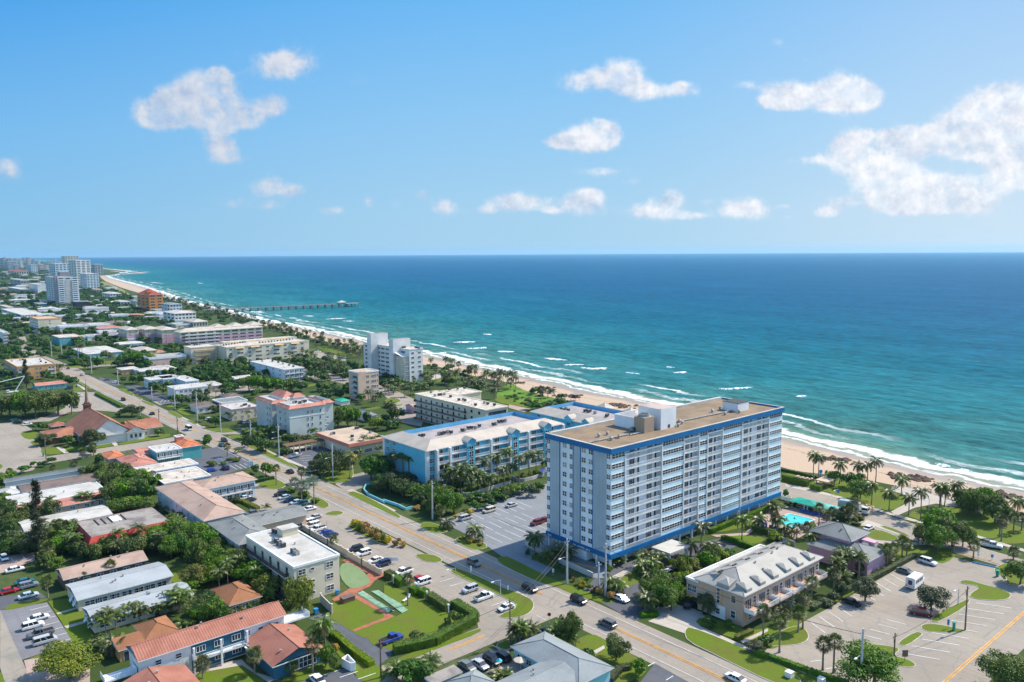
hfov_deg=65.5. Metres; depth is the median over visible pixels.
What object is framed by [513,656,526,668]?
parasol
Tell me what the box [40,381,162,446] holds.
church
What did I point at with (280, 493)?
parked suv
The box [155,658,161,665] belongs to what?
window
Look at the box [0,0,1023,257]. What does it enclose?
sky
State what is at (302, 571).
window
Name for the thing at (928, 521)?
broadleaf tree
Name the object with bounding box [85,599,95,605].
window
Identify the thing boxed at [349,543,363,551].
parked suv
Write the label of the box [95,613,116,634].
clumping palm
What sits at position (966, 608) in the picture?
wooden pole
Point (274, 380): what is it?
broadleaf tree
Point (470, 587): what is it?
parked suv
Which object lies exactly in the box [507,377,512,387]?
cabbage palm
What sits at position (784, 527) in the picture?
coconut palm
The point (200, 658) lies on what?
cabbage palm
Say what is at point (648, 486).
glass door
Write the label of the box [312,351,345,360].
car park
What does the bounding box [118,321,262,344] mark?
resort
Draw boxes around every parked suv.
[17,579,38,589]
[20,619,44,630]
[221,464,229,469]
[274,489,287,496]
[294,499,308,505]
[306,517,315,523]
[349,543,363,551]
[355,547,371,556]
[375,558,390,567]
[461,582,478,593]
[466,556,480,566]
[482,651,501,666]
[493,649,511,663]
[521,581,537,592]
[530,517,543,525]
[570,593,586,604]
[598,617,617,628]
[669,566,677,573]
[918,555,937,565]
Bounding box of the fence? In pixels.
[892,483,954,500]
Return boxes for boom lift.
[1,376,24,392]
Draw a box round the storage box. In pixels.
[339,593,354,603]
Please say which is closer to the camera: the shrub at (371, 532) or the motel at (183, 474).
the shrub at (371, 532)
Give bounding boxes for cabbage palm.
[35,548,49,566]
[40,573,54,597]
[41,540,54,551]
[48,464,56,470]
[60,520,68,529]
[69,460,79,467]
[78,447,86,458]
[89,442,96,455]
[102,558,115,572]
[192,654,212,678]
[223,442,231,456]
[244,644,263,673]
[272,464,280,484]
[285,659,297,674]
[296,466,304,479]
[303,636,319,672]
[329,534,338,544]
[401,572,414,605]
[435,503,445,526]
[475,533,484,541]
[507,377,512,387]
[537,385,544,401]
[756,603,771,635]
[766,500,778,521]
[769,511,780,525]
[769,600,778,617]
[770,612,788,652]
[778,603,792,622]
[787,529,796,539]
[790,522,803,539]
[790,604,806,631]
[793,589,811,628]
[802,520,812,531]
[804,575,819,603]
[813,502,825,525]
[815,634,832,670]
[822,511,831,521]
[827,566,841,591]
[827,632,844,673]
[828,506,837,518]
[837,506,846,518]
[843,501,855,520]
[843,507,854,523]
[849,494,859,503]
[853,508,858,516]
[855,562,864,574]
[881,542,894,566]
[884,552,895,564]
[888,541,900,560]
[895,534,909,556]
[901,537,912,555]
[912,525,924,546]
[948,533,960,553]
[967,538,980,557]
[993,511,1006,536]
[995,513,1009,540]
[1006,545,1022,559]
[1008,511,1020,532]
[1016,512,1023,530]
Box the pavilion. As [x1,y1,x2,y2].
[359,409,377,420]
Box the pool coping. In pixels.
[770,513,814,528]
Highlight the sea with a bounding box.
[17,252,1023,491]
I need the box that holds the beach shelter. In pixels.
[815,476,835,488]
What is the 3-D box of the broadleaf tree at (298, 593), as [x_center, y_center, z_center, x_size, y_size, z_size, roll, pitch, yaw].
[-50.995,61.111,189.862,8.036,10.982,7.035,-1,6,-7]
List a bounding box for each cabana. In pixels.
[789,497,817,508]
[807,501,838,515]
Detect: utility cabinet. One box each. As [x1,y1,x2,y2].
[784,669,794,678]
[817,675,825,681]
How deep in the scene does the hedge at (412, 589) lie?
203.83 m
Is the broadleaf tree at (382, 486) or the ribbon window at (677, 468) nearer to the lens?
the ribbon window at (677, 468)
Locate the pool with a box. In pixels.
[781,514,812,526]
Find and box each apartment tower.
[363,332,422,381]
[545,397,784,565]
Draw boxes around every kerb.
[229,437,296,468]
[348,491,400,517]
[348,522,386,544]
[451,568,533,617]
[455,537,486,549]
[685,627,800,681]
[768,626,808,645]
[877,644,915,666]
[898,632,922,645]
[921,624,965,632]
[931,600,969,621]
[959,580,1010,600]
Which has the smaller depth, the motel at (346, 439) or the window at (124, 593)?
the window at (124, 593)
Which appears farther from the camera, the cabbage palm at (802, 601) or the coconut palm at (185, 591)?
the coconut palm at (185, 591)
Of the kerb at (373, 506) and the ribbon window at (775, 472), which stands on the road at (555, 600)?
the kerb at (373, 506)
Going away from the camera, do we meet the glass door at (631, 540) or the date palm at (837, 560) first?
the date palm at (837, 560)
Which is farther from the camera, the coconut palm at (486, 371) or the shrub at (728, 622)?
the coconut palm at (486, 371)
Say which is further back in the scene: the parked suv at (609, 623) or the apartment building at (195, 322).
the apartment building at (195, 322)
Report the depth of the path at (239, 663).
168.57 m
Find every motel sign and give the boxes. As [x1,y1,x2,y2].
[247,461,253,469]
[384,557,398,563]
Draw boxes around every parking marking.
[444,501,529,524]
[487,522,545,541]
[811,574,902,632]
[910,603,1008,659]
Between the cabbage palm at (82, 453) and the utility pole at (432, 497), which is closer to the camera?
the utility pole at (432, 497)
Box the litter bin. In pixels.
[313,607,318,613]
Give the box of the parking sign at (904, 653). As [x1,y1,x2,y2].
[902,650,907,660]
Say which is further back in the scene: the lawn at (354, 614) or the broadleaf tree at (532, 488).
the broadleaf tree at (532, 488)
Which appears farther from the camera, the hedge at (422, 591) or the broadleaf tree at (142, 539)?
the broadleaf tree at (142, 539)
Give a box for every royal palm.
[385,452,396,469]
[391,452,402,470]
[401,455,413,471]
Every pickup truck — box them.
[26,627,54,639]
[311,524,326,531]
[381,631,403,645]
[396,566,413,574]
[473,590,494,601]
[980,540,1002,548]
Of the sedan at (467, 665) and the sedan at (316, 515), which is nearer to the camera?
the sedan at (467, 665)
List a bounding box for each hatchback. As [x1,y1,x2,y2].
[0,553,8,561]
[206,467,217,472]
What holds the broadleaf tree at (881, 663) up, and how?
on the ground at (422, 514)
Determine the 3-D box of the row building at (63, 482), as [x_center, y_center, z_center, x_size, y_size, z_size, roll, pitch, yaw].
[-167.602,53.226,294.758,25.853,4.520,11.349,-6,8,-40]
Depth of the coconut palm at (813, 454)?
300.49 m
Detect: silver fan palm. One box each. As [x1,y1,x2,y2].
[288,475,299,492]
[294,480,308,499]
[302,477,311,496]
[308,474,320,504]
[770,603,781,614]
[782,596,794,606]
[795,588,808,600]
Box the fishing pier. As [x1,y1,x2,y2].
[206,300,359,312]
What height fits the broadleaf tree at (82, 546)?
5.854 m
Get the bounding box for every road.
[0,610,29,681]
[5,330,769,681]
[41,435,196,462]
[70,363,133,367]
[153,373,330,404]
[197,427,256,434]
[304,369,415,404]
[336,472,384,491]
[380,605,558,681]
[780,482,1022,564]
[953,615,1023,681]
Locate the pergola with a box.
[282,438,323,453]
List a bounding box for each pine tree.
[21,359,32,387]
[25,479,51,555]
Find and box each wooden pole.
[376,638,383,677]
[507,598,513,644]
[893,633,896,656]
[964,586,968,629]
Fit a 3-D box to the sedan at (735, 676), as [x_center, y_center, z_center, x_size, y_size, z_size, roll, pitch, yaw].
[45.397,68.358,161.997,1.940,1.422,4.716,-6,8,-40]
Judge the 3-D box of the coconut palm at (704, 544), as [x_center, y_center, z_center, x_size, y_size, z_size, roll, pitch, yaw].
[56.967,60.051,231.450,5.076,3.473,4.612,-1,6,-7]
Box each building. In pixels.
[0,305,13,309]
[0,329,8,344]
[1,308,43,316]
[3,357,56,380]
[3,466,85,487]
[4,261,16,269]
[5,481,110,516]
[8,270,28,274]
[8,287,29,293]
[9,299,30,303]
[10,278,28,285]
[12,265,18,269]
[15,294,34,297]
[17,473,99,493]
[18,505,112,533]
[26,257,30,263]
[26,264,37,271]
[29,283,45,292]
[29,316,61,332]
[31,380,66,389]
[34,302,46,305]
[37,264,44,270]
[37,307,56,311]
[37,313,54,315]
[42,309,59,314]
[45,275,79,304]
[48,324,71,332]
[49,263,68,275]
[51,334,82,345]
[55,314,81,319]
[56,550,147,590]
[57,271,68,275]
[57,324,87,331]
[61,256,78,262]
[65,562,173,610]
[68,260,90,284]
[72,300,88,309]
[80,273,99,288]
[82,307,108,312]
[82,581,193,632]
[84,332,117,340]
[87,323,108,328]
[91,264,102,274]
[96,326,120,330]
[96,329,116,334]
[102,291,121,297]
[104,320,127,326]
[108,313,129,317]
[112,341,144,347]
[114,300,129,305]
[130,299,137,305]
[137,288,162,311]
[143,352,186,365]
[161,302,181,310]
[163,309,195,319]
[166,318,185,323]
[170,322,190,327]
[183,318,207,327]
[212,396,247,409]
[220,401,256,420]
[242,523,339,599]
[250,359,304,380]
[254,389,333,434]
[348,368,378,400]
[414,387,508,424]
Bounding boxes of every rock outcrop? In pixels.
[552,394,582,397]
[604,402,637,408]
[821,455,851,462]
[886,471,934,481]
[996,489,1023,500]
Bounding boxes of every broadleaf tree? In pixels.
[0,395,15,416]
[0,476,5,487]
[0,491,10,500]
[0,499,17,510]
[0,505,22,515]
[0,508,12,518]
[0,517,18,530]
[0,530,11,541]
[0,537,24,552]
[2,530,25,539]
[3,469,16,476]
[3,510,28,520]
[3,519,18,532]
[9,391,32,415]
[12,538,31,554]
[18,502,39,516]
[19,388,50,417]
[27,539,41,549]
[31,640,103,678]
[33,433,56,445]
[33,554,48,567]
[39,499,61,515]
[39,535,66,548]
[40,388,72,414]
[41,551,56,566]
[45,556,65,568]
[46,526,57,537]
[47,544,59,552]
[50,530,65,536]
[54,524,64,536]
[55,548,67,554]
[61,538,81,554]
[62,390,79,414]
[62,537,79,545]
[64,522,75,531]
[65,542,78,555]
[76,541,87,560]
[77,464,95,473]
[78,429,107,446]
[84,544,101,559]
[93,459,117,469]
[93,466,106,483]
[95,468,121,484]
[96,482,125,499]
[97,535,116,553]
[105,496,131,512]
[109,476,125,482]
[110,480,130,498]
[111,536,127,553]
[112,467,127,477]
[113,462,133,470]
[117,404,144,415]
[117,476,138,481]
[117,534,147,552]
[118,533,134,539]
[121,495,144,509]
[121,537,143,553]
[122,350,144,365]
[122,468,146,477]
[125,478,147,496]
[127,470,155,477]
[128,479,149,495]
[129,496,155,508]
[133,481,155,496]
[134,353,155,362]
[142,472,162,484]
[145,532,166,552]
[146,531,159,550]
[147,523,171,533]
[158,536,178,557]
[161,517,188,533]
[164,534,175,553]
[165,512,178,519]
[171,534,189,555]
[173,526,199,549]
[177,563,207,582]
[180,521,209,537]
[181,572,216,587]
[181,598,198,619]
[183,538,208,563]
[189,604,210,621]
[191,597,211,620]
[191,598,219,620]
[196,590,216,599]
[197,529,220,542]
[201,553,219,567]
[202,563,225,584]
[203,544,222,559]
[204,561,213,571]
[204,595,230,618]
[206,540,224,551]
[207,536,225,545]
[207,537,227,550]
[212,555,225,566]
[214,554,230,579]
[216,544,233,549]
[217,547,241,555]
[224,560,247,580]
[227,548,251,563]
[231,559,264,587]
[236,376,256,390]
[241,434,252,447]
[243,364,254,370]
[246,375,269,386]
[246,435,261,449]
[250,568,271,585]
[250,572,282,597]
[254,438,274,451]
[256,584,278,601]
[258,379,273,390]
[260,462,274,476]
[264,377,282,389]
[274,379,287,389]
[278,598,295,613]
[282,433,299,442]
[282,574,314,610]
[285,378,299,389]
[307,458,321,472]
[313,451,326,459]
[313,645,334,665]
[314,451,342,475]
[326,654,339,669]
[327,449,351,471]
[333,407,346,427]
[340,404,354,425]
[348,408,361,425]
[358,455,390,480]
[368,416,383,428]
[370,473,383,484]
[371,454,394,474]
[371,472,405,492]
[373,475,387,490]
[386,406,399,419]
[388,478,414,496]
[389,470,399,474]
[393,658,434,681]
[400,481,419,496]
[402,471,417,480]
[408,630,425,638]
[409,484,427,491]
[412,492,425,504]
[420,497,436,512]
[421,486,430,498]
[427,479,442,485]
[427,486,443,498]
[430,487,456,514]
[448,492,464,512]
[448,610,463,621]
[449,477,466,489]
[495,485,509,494]
[506,483,521,494]
[522,483,540,496]
[556,610,583,642]
[605,632,631,660]
[629,657,645,674]
[638,576,655,589]
[644,577,668,606]
[650,567,656,574]
[650,573,676,587]
[655,570,667,575]
[658,586,684,610]
[668,580,685,596]
[670,556,688,571]
[676,574,684,583]
[677,564,693,573]
[681,554,693,563]
[690,559,702,571]
[693,555,706,566]
[697,548,717,556]
[697,592,715,613]
[698,550,718,567]
[705,545,719,555]
[713,546,729,558]
[744,639,765,649]
[824,470,839,483]
[833,639,902,681]
[839,472,860,482]
[846,480,873,498]
[851,575,880,600]
[912,523,927,543]
[917,584,951,610]
[919,513,944,540]
[922,524,958,554]
[924,506,956,523]
[937,516,971,546]
[951,487,986,514]
[958,526,977,546]
[968,487,1000,514]
[975,492,1014,522]
[975,648,1023,681]
[1000,560,1023,583]
[1014,654,1023,663]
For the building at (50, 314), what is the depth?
1067.21 m
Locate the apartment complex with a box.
[183,336,308,363]
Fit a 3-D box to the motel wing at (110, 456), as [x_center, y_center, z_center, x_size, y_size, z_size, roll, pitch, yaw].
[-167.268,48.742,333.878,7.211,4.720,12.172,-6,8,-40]
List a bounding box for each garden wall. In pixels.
[302,524,348,554]
[320,593,332,613]
[341,654,355,671]
[347,550,381,575]
[363,483,384,502]
[383,499,412,509]
[461,480,510,495]
[512,472,543,481]
[525,540,592,577]
[569,561,596,569]
[768,531,794,546]
[781,494,814,508]
[972,562,998,568]
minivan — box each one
[31,633,57,646]
[306,520,320,527]
[414,575,431,585]
[458,513,472,520]
[482,505,495,513]
[910,605,932,617]
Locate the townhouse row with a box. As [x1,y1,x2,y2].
[685,541,827,626]
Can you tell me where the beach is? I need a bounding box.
[100,268,1023,514]
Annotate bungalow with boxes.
[0,486,21,495]
[111,631,144,661]
[133,367,157,374]
[133,615,179,639]
[149,365,165,374]
[163,365,176,373]
[202,381,221,390]
[210,580,261,613]
[230,374,249,382]
[405,403,415,413]
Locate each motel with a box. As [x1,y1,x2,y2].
[72,346,123,357]
[75,506,167,552]
[100,601,309,681]
[133,458,198,472]
[144,375,179,387]
[148,434,202,462]
[152,466,210,484]
[154,374,178,385]
[154,471,257,528]
[167,383,207,397]
[172,375,198,384]
[206,505,308,553]
[316,426,383,455]
[497,631,613,681]
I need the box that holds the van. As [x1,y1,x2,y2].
[185,424,191,430]
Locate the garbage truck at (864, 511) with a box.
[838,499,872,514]
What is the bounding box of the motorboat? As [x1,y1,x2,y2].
[290,452,302,457]
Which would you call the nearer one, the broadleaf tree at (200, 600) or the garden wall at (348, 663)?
the garden wall at (348, 663)
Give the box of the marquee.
[334,398,349,405]
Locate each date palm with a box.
[381,657,410,681]
[419,649,443,674]
[489,665,508,681]
[495,666,513,679]
[505,620,526,643]
[511,615,531,641]
[523,617,541,637]
[543,619,564,638]
[554,629,570,641]
[562,629,579,645]
[827,555,848,575]
[834,546,856,569]
[835,568,854,583]
[849,548,869,577]
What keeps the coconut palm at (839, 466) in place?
on the ground at (422, 514)
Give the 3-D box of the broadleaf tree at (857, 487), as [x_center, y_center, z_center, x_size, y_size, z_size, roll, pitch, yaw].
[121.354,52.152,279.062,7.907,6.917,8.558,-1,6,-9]
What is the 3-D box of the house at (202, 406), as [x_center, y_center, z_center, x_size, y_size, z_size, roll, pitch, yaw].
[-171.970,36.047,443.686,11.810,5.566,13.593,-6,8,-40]
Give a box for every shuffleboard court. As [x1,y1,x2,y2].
[357,591,390,612]
[372,590,406,612]
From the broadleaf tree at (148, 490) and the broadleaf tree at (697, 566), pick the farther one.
the broadleaf tree at (148, 490)
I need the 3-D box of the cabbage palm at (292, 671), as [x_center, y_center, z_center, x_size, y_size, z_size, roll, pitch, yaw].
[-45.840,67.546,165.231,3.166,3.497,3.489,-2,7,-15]
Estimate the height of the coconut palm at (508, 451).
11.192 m
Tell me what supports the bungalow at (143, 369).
on the ground at (422, 514)
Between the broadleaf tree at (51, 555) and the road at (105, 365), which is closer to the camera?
the broadleaf tree at (51, 555)
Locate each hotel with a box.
[381,411,564,486]
[529,401,637,428]
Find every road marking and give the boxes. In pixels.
[84,378,756,681]
[85,379,1023,681]
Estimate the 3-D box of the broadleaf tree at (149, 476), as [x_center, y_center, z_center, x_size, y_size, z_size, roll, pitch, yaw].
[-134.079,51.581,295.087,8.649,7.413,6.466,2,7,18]
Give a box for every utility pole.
[272,425,279,456]
[325,443,333,477]
[429,481,433,518]
[558,538,569,583]
[597,562,601,587]
[603,543,608,595]
[854,628,865,681]
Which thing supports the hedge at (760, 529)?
on the ground at (422, 514)
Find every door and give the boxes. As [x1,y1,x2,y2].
[123,651,128,660]
[628,508,633,515]
[628,518,633,525]
[628,527,633,535]
[628,537,633,543]
[629,458,634,465]
[629,468,634,475]
[629,478,634,485]
[629,488,633,495]
[646,473,651,480]
[646,483,651,490]
[646,492,651,499]
[646,502,651,509]
[647,454,651,461]
[647,463,651,470]
[745,597,751,608]
[759,591,764,601]
[772,584,777,594]
[785,578,790,587]
[797,571,802,581]
[809,565,814,574]
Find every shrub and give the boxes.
[206,460,217,465]
[231,457,241,461]
[232,496,240,502]
[297,491,309,496]
[310,497,319,501]
[332,643,338,649]
[351,519,359,525]
[354,522,363,529]
[361,521,370,531]
[364,527,377,536]
[373,532,381,539]
[374,529,382,533]
[380,533,385,541]
[384,535,392,542]
[392,537,400,545]
[399,541,406,547]
[413,504,420,510]
[464,509,473,513]
[466,486,472,491]
[466,537,474,543]
[533,469,540,474]
[554,562,561,568]
[595,588,603,593]
[606,591,614,597]
[607,565,612,571]
[701,615,717,627]
[724,619,734,628]
[768,531,783,540]
[816,597,833,606]
[825,591,840,599]
[834,581,849,592]
[852,514,864,522]
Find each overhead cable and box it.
[384,603,507,642]
[432,484,560,540]
[606,548,860,633]
[896,593,963,636]
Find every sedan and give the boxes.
[0,586,18,595]
[4,565,24,573]
[14,577,35,584]
[17,591,38,599]
[26,613,49,620]
[240,494,250,498]
[244,496,256,500]
[244,509,259,514]
[277,494,291,499]
[283,497,297,502]
[289,499,300,504]
[304,505,316,511]
[308,513,322,518]
[308,673,325,681]
[318,529,333,534]
[323,531,338,537]
[368,555,382,563]
[409,574,423,582]
[457,659,476,671]
[470,657,489,670]
[497,602,514,611]
[505,502,517,507]
[613,593,629,602]
[683,600,697,609]
[723,671,747,681]
[841,597,861,606]
[863,524,874,530]
[895,566,912,574]
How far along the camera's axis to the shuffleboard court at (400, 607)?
199.39 m
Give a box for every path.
[56,447,68,452]
[57,607,76,613]
[64,621,86,627]
[192,659,276,681]
[197,663,223,672]
[258,446,307,468]
[290,444,325,450]
[332,558,386,613]
[346,489,395,510]
[353,618,388,630]
[384,614,392,619]
[428,373,440,379]
[487,657,525,673]
[509,405,529,411]
[594,645,604,653]
[613,564,637,576]
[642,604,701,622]
[662,614,805,673]
[713,527,752,536]
[741,628,767,642]
[753,506,809,539]
[785,484,922,522]
[786,512,831,535]
[860,520,898,533]
[866,537,924,545]
[891,500,935,515]
[892,487,959,505]
[977,535,1023,550]
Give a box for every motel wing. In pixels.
[100,450,124,462]
[115,453,157,468]
[123,664,199,681]
[131,447,150,457]
[245,623,322,679]
[446,668,494,681]
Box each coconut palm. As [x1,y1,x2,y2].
[98,633,115,657]
[107,632,125,652]
[161,583,183,606]
[170,586,197,605]
[173,617,193,628]
[240,427,249,435]
[244,427,255,436]
[262,425,271,437]
[267,424,279,438]
[307,620,333,640]
[311,612,336,645]
[322,360,329,372]
[341,452,356,476]
[363,388,373,403]
[369,394,378,406]
[384,384,393,392]
[387,402,397,407]
[389,386,398,394]
[393,381,401,388]
[400,382,407,396]
[407,384,414,396]
[414,383,421,392]
[420,382,428,391]
[437,517,455,529]
[440,472,453,485]
[441,355,448,369]
[441,462,451,485]
[444,465,461,492]
[449,358,455,372]
[453,377,460,386]
[454,468,466,492]
[456,461,470,490]
[461,472,475,491]
[464,466,479,490]
[465,522,484,538]
[471,469,486,485]
[473,474,489,488]
[476,378,485,390]
[476,456,491,482]
[481,382,487,392]
[482,368,490,381]
[484,472,497,490]
[487,371,495,377]
[489,386,497,398]
[489,453,503,480]
[492,379,500,389]
[496,368,503,376]
[497,465,512,484]
[500,446,514,474]
[506,462,519,482]
[510,370,518,376]
[511,375,519,388]
[511,454,525,482]
[522,450,536,476]
[524,530,544,552]
[525,531,545,547]
[530,449,543,469]
[537,547,556,559]
[538,457,546,472]
[543,546,563,562]
[548,388,556,394]
[552,541,571,558]
[559,542,578,559]
[600,575,623,591]
[603,575,625,591]
[607,578,630,594]
[633,556,652,574]
[633,585,655,610]
[639,570,650,580]
[642,590,660,610]
[645,555,662,571]
[680,536,700,555]
[691,520,712,552]
[697,593,715,613]
[699,541,714,548]
[706,541,723,550]
[732,512,752,539]
[750,511,768,526]
[763,502,782,527]
[769,515,789,526]
[775,522,793,534]
[801,531,820,542]
[807,450,822,480]
[812,454,828,477]
[832,459,848,483]
[832,544,851,569]
[850,459,864,472]
[860,461,875,478]
[861,479,880,506]
[869,456,883,481]
[879,488,899,510]
[894,473,911,493]
[899,492,918,514]
[912,487,931,518]
[930,482,950,507]
[932,482,951,507]
[938,488,951,506]
[948,479,967,507]
[1008,494,1023,511]
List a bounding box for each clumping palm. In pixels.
[17,502,28,509]
[36,525,54,534]
[43,495,56,514]
[46,521,63,527]
[60,532,74,539]
[65,532,83,554]
[66,522,79,530]
[76,490,91,497]
[83,491,95,498]
[85,618,93,628]
[91,608,112,622]
[91,635,103,646]
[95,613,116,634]
[97,635,112,649]
[100,605,119,616]
[106,607,125,627]
[107,537,121,554]
[110,527,127,551]
[114,610,132,619]
[119,600,137,611]
[127,601,143,617]
[128,522,146,532]
[131,606,148,620]
[132,601,148,613]
[133,527,149,534]
[150,531,166,552]
[153,601,168,614]
[157,601,173,614]
[161,596,178,612]
[168,514,185,519]
[168,594,188,614]
[182,617,198,627]
[208,566,228,585]
[218,556,235,582]
[230,553,248,579]
[230,605,244,613]
[246,564,265,590]
[261,503,271,508]
[263,595,274,603]
[616,557,627,564]
[633,552,649,561]
[639,547,653,565]
[644,550,659,560]
[655,551,668,558]
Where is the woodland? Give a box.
[0,262,866,655]
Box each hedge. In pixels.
[94,392,124,407]
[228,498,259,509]
[255,476,274,482]
[329,628,374,666]
[383,569,396,580]
[392,574,406,586]
[392,598,479,655]
[408,584,419,595]
[418,586,429,597]
[425,590,440,604]
[434,597,451,611]
[531,555,554,566]
[610,662,631,681]
[638,610,658,617]
[709,506,768,533]
[721,534,756,548]
[734,628,753,639]
[751,524,780,534]
[753,649,848,681]
[781,468,819,478]
[782,474,808,486]
[809,483,822,491]
[809,553,916,610]
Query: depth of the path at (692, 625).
184.32 m
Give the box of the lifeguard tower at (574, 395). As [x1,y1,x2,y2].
[570,393,579,399]
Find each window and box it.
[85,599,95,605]
[97,595,107,602]
[99,620,109,627]
[110,592,119,599]
[116,615,125,623]
[122,589,131,596]
[134,586,143,592]
[145,583,155,589]
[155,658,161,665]
[157,580,166,586]
[175,652,181,658]
[196,644,205,652]
[214,638,223,646]
[215,653,223,659]
[232,633,240,640]
[232,647,240,653]
[290,654,316,670]
[298,568,305,575]
[326,560,332,567]
[326,572,333,579]
[327,584,333,590]
[469,451,473,456]
[489,410,505,415]
[526,658,530,665]
[611,481,624,489]
[611,491,624,499]
[611,501,624,509]
[611,511,623,520]
[611,521,623,530]
[611,531,623,540]
[611,541,623,550]
[612,452,624,458]
[612,461,624,469]
[612,471,624,479]
[662,483,682,493]
[662,492,682,503]
[662,502,682,512]
[662,511,682,522]
[662,520,681,531]
[663,437,683,445]
[663,446,683,455]
[663,455,683,465]
[663,465,682,474]
[663,474,682,484]
[699,476,706,482]
[699,485,705,491]
[699,494,705,500]
[699,503,705,509]
[699,512,705,517]
[700,431,707,436]
[700,440,706,445]
[700,449,706,454]
[700,458,706,463]
[700,467,706,472]
[716,587,719,603]
[722,474,740,483]
[722,482,739,492]
[722,491,739,500]
[722,499,739,509]
[723,422,741,430]
[723,439,741,448]
[723,448,740,456]
[723,457,740,465]
[723,465,740,474]
[724,431,741,439]
[730,610,735,618]
[731,595,735,603]
[768,461,780,468]
[768,469,779,476]
[768,477,779,484]
[768,485,779,492]
[769,436,781,443]
[769,445,780,451]
[769,453,780,459]
[770,412,781,418]
[770,420,781,426]
[770,428,781,434]
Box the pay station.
[952,621,955,630]
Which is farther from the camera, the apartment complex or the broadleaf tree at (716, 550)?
the apartment complex
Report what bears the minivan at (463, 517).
on the car park at (515, 547)
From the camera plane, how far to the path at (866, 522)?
253.41 m
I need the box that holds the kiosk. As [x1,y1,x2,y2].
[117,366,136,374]
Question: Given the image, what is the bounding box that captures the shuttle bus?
[905,571,924,588]
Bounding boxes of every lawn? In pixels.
[0,672,3,681]
[5,598,47,609]
[21,431,37,436]
[30,440,40,445]
[41,447,61,454]
[48,598,93,643]
[64,444,112,451]
[65,365,82,367]
[73,384,83,390]
[100,282,128,294]
[117,434,169,444]
[119,389,133,394]
[168,411,181,417]
[170,566,210,584]
[177,408,193,414]
[197,663,263,681]
[203,427,240,431]
[229,435,296,467]
[258,480,284,488]
[282,664,335,680]
[311,497,328,507]
[318,346,356,356]
[322,464,352,482]
[325,511,342,514]
[330,598,395,637]
[330,637,385,681]
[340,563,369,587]
[349,491,399,516]
[349,522,385,543]
[364,407,380,409]
[364,584,464,649]
[385,398,401,405]
[395,629,480,660]
[416,554,441,561]
[420,522,446,532]
[451,569,532,617]
[456,536,486,548]
[495,397,527,406]
[497,384,563,403]
[497,556,575,592]
[497,639,514,648]
[576,588,617,602]
[576,635,645,681]
[619,569,648,586]
[686,628,799,681]
[696,618,743,637]
[717,514,764,531]
[729,535,764,543]
[744,619,800,648]
[769,626,807,645]
[772,661,816,681]
[785,473,831,491]
[812,547,954,610]
[831,479,904,509]
[865,644,914,666]
[867,530,897,539]
[882,526,908,535]
[891,545,922,561]
[899,632,921,644]
[909,506,1023,543]
[918,548,954,562]
[922,624,964,631]
[932,599,968,620]
[960,580,1010,599]
[994,564,1023,584]
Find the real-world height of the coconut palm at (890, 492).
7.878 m
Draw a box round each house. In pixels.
[130,346,157,354]
[188,400,216,413]
[219,392,242,397]
[806,520,888,575]
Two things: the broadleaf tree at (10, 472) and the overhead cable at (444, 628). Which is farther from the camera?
the broadleaf tree at (10, 472)
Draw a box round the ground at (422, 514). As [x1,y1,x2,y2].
[0,258,1023,681]
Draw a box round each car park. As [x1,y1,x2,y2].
[0,392,121,428]
[0,425,44,473]
[0,553,34,572]
[0,592,46,609]
[1,602,71,659]
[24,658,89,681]
[99,377,119,385]
[126,385,162,400]
[155,398,195,403]
[192,447,248,476]
[249,484,289,511]
[282,446,330,470]
[300,669,363,681]
[302,493,547,636]
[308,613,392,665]
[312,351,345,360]
[379,389,414,409]
[394,412,422,425]
[441,484,555,574]
[457,649,497,672]
[539,545,607,577]
[584,534,748,620]
[641,664,687,681]
[649,608,704,632]
[765,557,1023,681]
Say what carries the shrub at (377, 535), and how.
on the lawn at (360, 531)
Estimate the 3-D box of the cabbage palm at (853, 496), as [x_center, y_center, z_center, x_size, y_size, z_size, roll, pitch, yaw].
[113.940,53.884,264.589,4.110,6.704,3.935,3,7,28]
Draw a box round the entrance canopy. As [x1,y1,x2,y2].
[651,539,689,558]
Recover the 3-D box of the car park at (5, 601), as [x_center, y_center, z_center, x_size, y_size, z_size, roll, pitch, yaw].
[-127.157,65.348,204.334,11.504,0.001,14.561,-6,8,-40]
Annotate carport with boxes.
[424,665,462,681]

